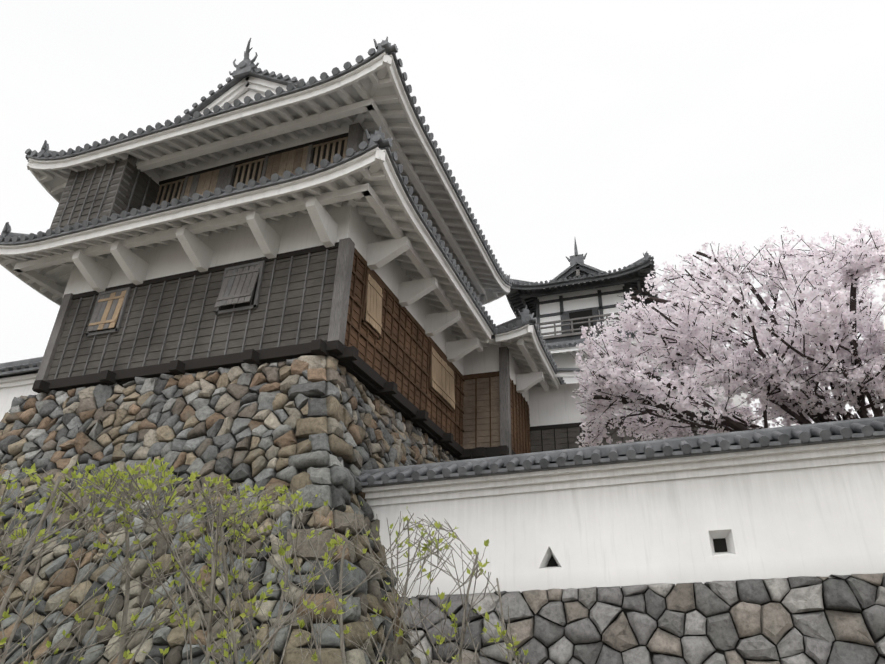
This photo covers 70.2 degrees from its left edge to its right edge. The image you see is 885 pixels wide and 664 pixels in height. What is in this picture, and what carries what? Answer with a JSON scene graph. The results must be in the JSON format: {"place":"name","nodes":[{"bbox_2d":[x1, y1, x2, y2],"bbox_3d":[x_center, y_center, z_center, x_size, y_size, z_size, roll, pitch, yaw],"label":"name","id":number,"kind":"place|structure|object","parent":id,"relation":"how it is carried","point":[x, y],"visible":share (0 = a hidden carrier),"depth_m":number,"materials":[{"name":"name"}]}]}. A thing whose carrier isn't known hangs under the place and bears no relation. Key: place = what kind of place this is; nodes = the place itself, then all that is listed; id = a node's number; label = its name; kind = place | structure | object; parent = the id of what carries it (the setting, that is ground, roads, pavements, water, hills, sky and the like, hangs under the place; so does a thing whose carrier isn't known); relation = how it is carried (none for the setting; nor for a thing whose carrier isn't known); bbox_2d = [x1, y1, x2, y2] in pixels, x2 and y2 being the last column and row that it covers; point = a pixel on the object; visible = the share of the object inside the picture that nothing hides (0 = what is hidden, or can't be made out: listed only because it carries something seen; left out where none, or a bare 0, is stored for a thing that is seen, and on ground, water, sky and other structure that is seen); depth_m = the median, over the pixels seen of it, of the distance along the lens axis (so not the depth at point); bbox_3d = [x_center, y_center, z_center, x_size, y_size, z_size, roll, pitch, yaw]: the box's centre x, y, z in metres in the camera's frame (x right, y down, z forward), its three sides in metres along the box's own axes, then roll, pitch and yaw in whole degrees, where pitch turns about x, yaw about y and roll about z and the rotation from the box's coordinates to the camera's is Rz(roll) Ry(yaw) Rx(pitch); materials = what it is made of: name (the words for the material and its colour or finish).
{"place":"outdoors","nodes":[
{"label":"outdoors","id":0,"kind":"place"},
{"bbox_2d":[0,373,37,420],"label":"plaster wall","id":1,"kind":"structure","parent":0,"point":[11,388],"depth_m":16.44,"materials":[{"name":"paint"}]},
{"bbox_2d":[0,357,42,378],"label":"dobei roof tiles","id":2,"kind":"object","parent":1,"relation":"on","point":[20,367],"visible":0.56,"depth_m":16.50,"materials":[{"name":"grey tile"}]},
{"bbox_2d":[0,355,456,663],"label":"stone base","id":3,"kind":"object","parent":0,"point":[351,406],"visible":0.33,"depth_m":11.35,"materials":[{"name":"grey stone"}]},
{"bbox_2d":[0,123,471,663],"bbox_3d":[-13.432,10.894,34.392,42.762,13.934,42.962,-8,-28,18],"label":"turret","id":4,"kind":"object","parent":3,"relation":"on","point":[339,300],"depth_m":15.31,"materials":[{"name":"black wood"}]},
{"bbox_2d":[0,52,510,374],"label":"roof eaves","id":5,"kind":"object","parent":4,"relation":"attached to","point":[362,202],"visible":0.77,"depth_m":15.95,"materials":[{"name":"white paint"}]},
{"bbox_2d":[0,37,513,333],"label":"turret roof tiles","id":6,"kind":"object","parent":4,"relation":"attached to","point":[246,67],"visible":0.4,"depth_m":15.56,"materials":[{"name":"grey tile"}]},
{"bbox_2d":[0,0,884,427],"label":"sky","id":7,"kind":"structure","parent":0,"point":[625,130],"materials":[{"name":"white"}]},
{"bbox_2d":[507,260,683,383],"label":"keep","id":8,"kind":"structure","parent":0,"point":[572,322],"depth_m":40.20,"materials":[{"name":"white paint"}]},
{"bbox_2d":[506,239,658,349],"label":"keep roof tiles","id":9,"kind":"object","parent":8,"relation":"attached to","point":[575,259],"visible":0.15,"depth_m":39.66,"materials":[{"name":"grey tile"}]},
{"bbox_2d":[460,324,754,459],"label":"wing","id":10,"kind":"structure","parent":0,"point":[496,418],"depth_m":21.44,"materials":[{"name":"white paint"}]},
{"bbox_2d":[491,305,684,384],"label":"wing roof tiles","id":11,"kind":"object","parent":10,"relation":"attached to","point":[525,317],"visible":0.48,"depth_m":20.53,"materials":[{"name":"grey tile"}]},
{"bbox_2d":[571,220,884,447],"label":"cherry tree","id":12,"kind":"object","parent":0,"point":[876,348],"depth_m":13.06,"materials":[{"name":"pink plant"}]},
{"label":"ground","id":13,"kind":"structure","parent":0,"visible":0},
{"bbox_2d":[0,457,528,663],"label":"shrub","id":14,"kind":"object","parent":13,"relation":"on","point":[219,531],"depth_m":3.83,"materials":[{"name":"green plant"}]},
{"bbox_2d":[408,577,884,663],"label":"retaining wall","id":15,"kind":"structure","parent":13,"relation":"on","point":[652,653],"depth_m":9.32,"materials":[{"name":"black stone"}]},
{"bbox_2d":[362,438,884,597],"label":"plaster wall","id":16,"kind":"structure","parent":15,"relation":"on","point":[815,510],"depth_m":10.06,"materials":[{"name":"white paint"}]},
{"bbox_2d":[356,416,884,487],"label":"dobei roof tiles","id":17,"kind":"object","parent":16,"relation":"on","point":[797,435],"visible":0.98,"depth_m":10.51,"materials":[{"name":"grey tile"}]},
{"bbox_2d":[547,538,727,566],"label":"loopholes","id":18,"kind":"object","parent":16,"relation":"in","point":[720,545],"visible":1,"depth_m":9.96,"materials":[{"name":"black"}]},
{"bbox_2d":[399,573,884,663],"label":"retaining wall stones","id":19,"kind":"object","parent":15,"relation":"attached to","point":[772,622],"visible":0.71,"depth_m":9.25,"materials":[{"name":"grey stone"}]}
]}

